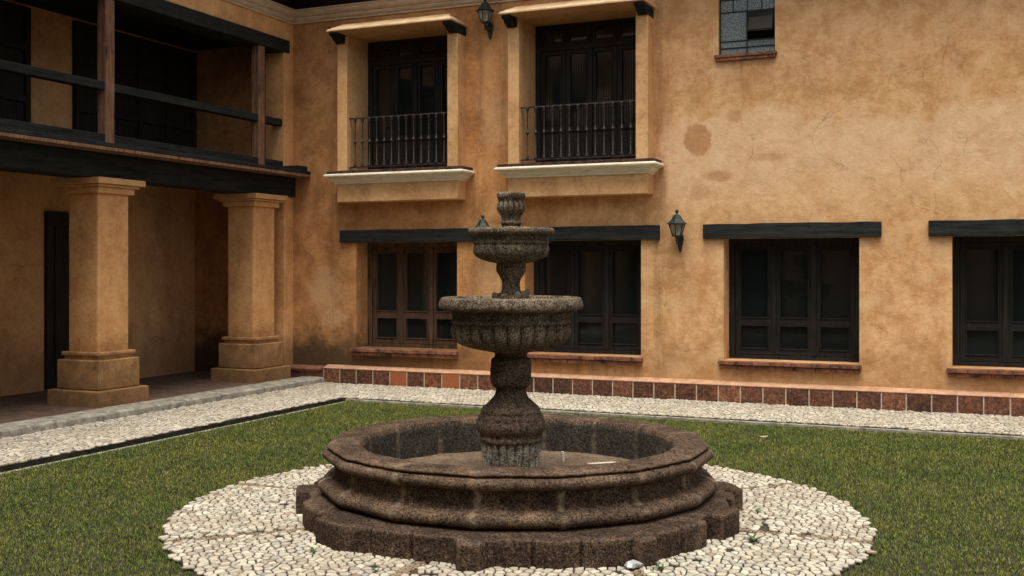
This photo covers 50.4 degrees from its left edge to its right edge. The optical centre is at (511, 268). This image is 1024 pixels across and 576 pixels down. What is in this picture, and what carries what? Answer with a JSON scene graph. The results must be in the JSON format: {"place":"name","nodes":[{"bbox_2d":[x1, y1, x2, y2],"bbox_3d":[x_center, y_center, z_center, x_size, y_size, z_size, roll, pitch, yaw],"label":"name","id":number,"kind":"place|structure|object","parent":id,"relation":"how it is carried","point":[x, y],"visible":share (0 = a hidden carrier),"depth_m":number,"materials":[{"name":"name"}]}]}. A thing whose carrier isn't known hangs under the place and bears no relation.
{"place":"outdoors","nodes":[
{"label":"outdoors","id":0,"kind":"place"},
{"bbox_2d":[0,384,1020,472],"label":"cobbled walk","id":1,"kind":"structure","parent":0,"point":[43,460],"depth_m":11.16,"materials":[{"name":"grey stone"}]},
{"bbox_2d":[0,382,1023,465],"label":"walk cobblestones","id":2,"kind":"structure","parent":1,"relation":"on","point":[102,433],"depth_m":12.23,"materials":[{"name":"beige stone"}]},
{"bbox_2d":[0,401,1023,575],"bbox_3d":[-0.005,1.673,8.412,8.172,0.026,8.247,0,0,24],"label":"grass","id":3,"kind":"structure","parent":0,"point":[342,408],"depth_m":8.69,"materials":[{"name":"green plant"}]},
{"bbox_2d":[158,464,876,575],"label":"cobblestones","id":4,"kind":"structure","parent":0,"point":[763,552],"depth_m":6.58,"materials":[{"name":"beige stone"}]},
{"bbox_2d":[296,192,742,572],"bbox_3d":[0.041,0.597,7.502,3.080,2.238,3.115,0,0,0],"label":"fountain","id":5,"kind":"object","parent":4,"relation":"on","point":[496,481],"visible":1,"depth_m":6.67,"materials":[{"name":"brown stone"}]},
{"bbox_2d":[561,451,563,461],"bbox_3d":[0.378,1.400,8.098,0.022,0.072,0.022,-4,4,0],"label":"plastic pipe","id":6,"kind":"object","parent":5,"relation":"on","point":[562,455],"visible":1,"depth_m":8.09,"materials":[{"name":"white plastic"}]},
{"bbox_2d":[587,462,614,463],"bbox_3d":[0.660,1.427,7.970,0.227,0.006,0.048,0,0,-18],"label":"paper scrap","id":7,"kind":"object","parent":5,"relation":"on","point":[600,462],"visible":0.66,"depth_m":7.98,"materials":[{"name":"beige paper"}]},
{"bbox_2d":[624,559,643,569],"bbox_3d":[0.672,1.630,6.012,0.109,0.048,0.105,0,0,0],"label":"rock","id":8,"kind":"object","parent":4,"relation":"on","point":[631,564],"visible":1,"depth_m":5.98,"materials":[{"name":"white stone"}]},
{"bbox_2d":[651,562,668,568],"bbox_3d":[0.815,1.640,5.991,0.099,0.024,0.101,0,0,37],"label":"weed","id":9,"kind":"object","parent":4,"relation":"on","point":[661,567],"visible":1,"depth_m":5.99,"materials":[{"name":"green plant"}]},
{"bbox_2d":[739,535,768,541],"bbox_3d":[1.458,1.636,6.607,0.171,0.032,0.176,0,0,0],"label":"weed","id":10,"kind":"object","parent":4,"relation":"on","point":[752,538],"visible":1,"depth_m":6.61,"materials":[{"name":"green plant"}]},
{"label":"ground","id":11,"kind":"structure","parent":0,"visible":0},
{"bbox_2d":[0,0,324,438],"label":"arcade wing","id":12,"kind":"structure","parent":11,"relation":"on","point":[108,167],"depth_m":14.17,"materials":[{"name":"paint"}]},
{"bbox_2d":[44,211,68,389],"bbox_3d":[-5.717,0.414,14.662,0.070,2.300,1.420,0,0,23],"label":"gallery door","id":13,"kind":"structure","parent":12,"relation":"in","point":[56,224],"depth_m":14.11,"materials":[{"name":"brown wood"}]},
{"bbox_2d":[0,399,1023,473],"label":"lawn edging","id":14,"kind":"object","parent":11,"relation":"on","point":[988,436],"visible":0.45,"depth_m":11.69,"materials":[{"name":"grey stone"}]},
{"bbox_2d":[195,0,1023,416],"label":"courtyard house","id":15,"kind":"structure","parent":11,"relation":"on","point":[839,184],"depth_m":13.70,"materials":[{"name":"paint"}]},
{"bbox_2d":[340,228,473,358],"bbox_3d":[-1.428,0.344,15.381,2.107,1.791,0.488,0,0,23],"label":"window","id":16,"kind":"structure","parent":15,"relation":"in","point":[408,277],"depth_m":15.54,"materials":[{"name":"brown wood"}]},
{"bbox_2d":[368,35,446,169],"bbox_3d":[-1.363,-2.329,15.567,1.580,1.925,0.095,0,0,23],"label":"balcony door","id":17,"kind":"structure","parent":15,"relation":"in","point":[406,76],"depth_m":15.62,"materials":[{"name":"brown wood"}]},
{"bbox_2d":[475,215,489,226],"bbox_3d":[-0.383,-0.450,14.594,0.224,0.538,0.299,0,0,23],"label":"wall lantern","id":18,"kind":"object","parent":15,"relation":"attached to","point":[482,222],"depth_m":14.53,"materials":[{"name":"grey metal"}]},
{"bbox_2d":[476,0,494,39],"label":"wall lantern","id":19,"kind":"object","parent":15,"relation":"attached to","point":[484,10],"depth_m":14.53,"materials":[{"name":"black metal"}]},
{"bbox_2d":[535,17,635,162],"bbox_3d":[1.059,-2.329,14.516,1.590,1.925,0.095,0,0,23],"label":"balcony door","id":20,"kind":"structure","parent":15,"relation":"in","point":[591,61],"depth_m":14.52,"materials":[{"name":"brown wood"}]},
{"bbox_2d":[527,225,659,365],"bbox_3d":[0.970,0.344,14.339,2.107,1.792,0.490,0,0,23],"label":"window","id":21,"kind":"structure","parent":15,"relation":"in","point":[603,268],"depth_m":14.39,"materials":[{"name":"brown wood"}]},
{"bbox_2d":[667,209,686,252],"bbox_3d":[2.057,-0.465,13.536,0.224,0.538,0.299,0,0,23],"label":"wall lantern","id":22,"kind":"object","parent":15,"relation":"attached to","point":[676,223],"depth_m":13.48,"materials":[{"name":"black metal"}]},
{"bbox_2d":[714,0,776,61],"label":"steel window","id":23,"kind":"structure","parent":15,"relation":"in","point":[736,17],"depth_m":13.42,"materials":[{"name":"black metal"}]},
{"bbox_2d":[703,221,881,373],"bbox_3d":[3.415,0.344,13.279,2.107,1.792,0.488,0,0,23],"label":"window","id":24,"kind":"structure","parent":15,"relation":"in","point":[794,291],"depth_m":13.38,"materials":[{"name":"brown wood"}]},
{"bbox_2d":[928,219,1023,379],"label":"window","id":25,"kind":"structure","parent":15,"relation":"in","point":[988,256],"depth_m":12.53,"materials":[{"name":"brown wood"}]}
]}

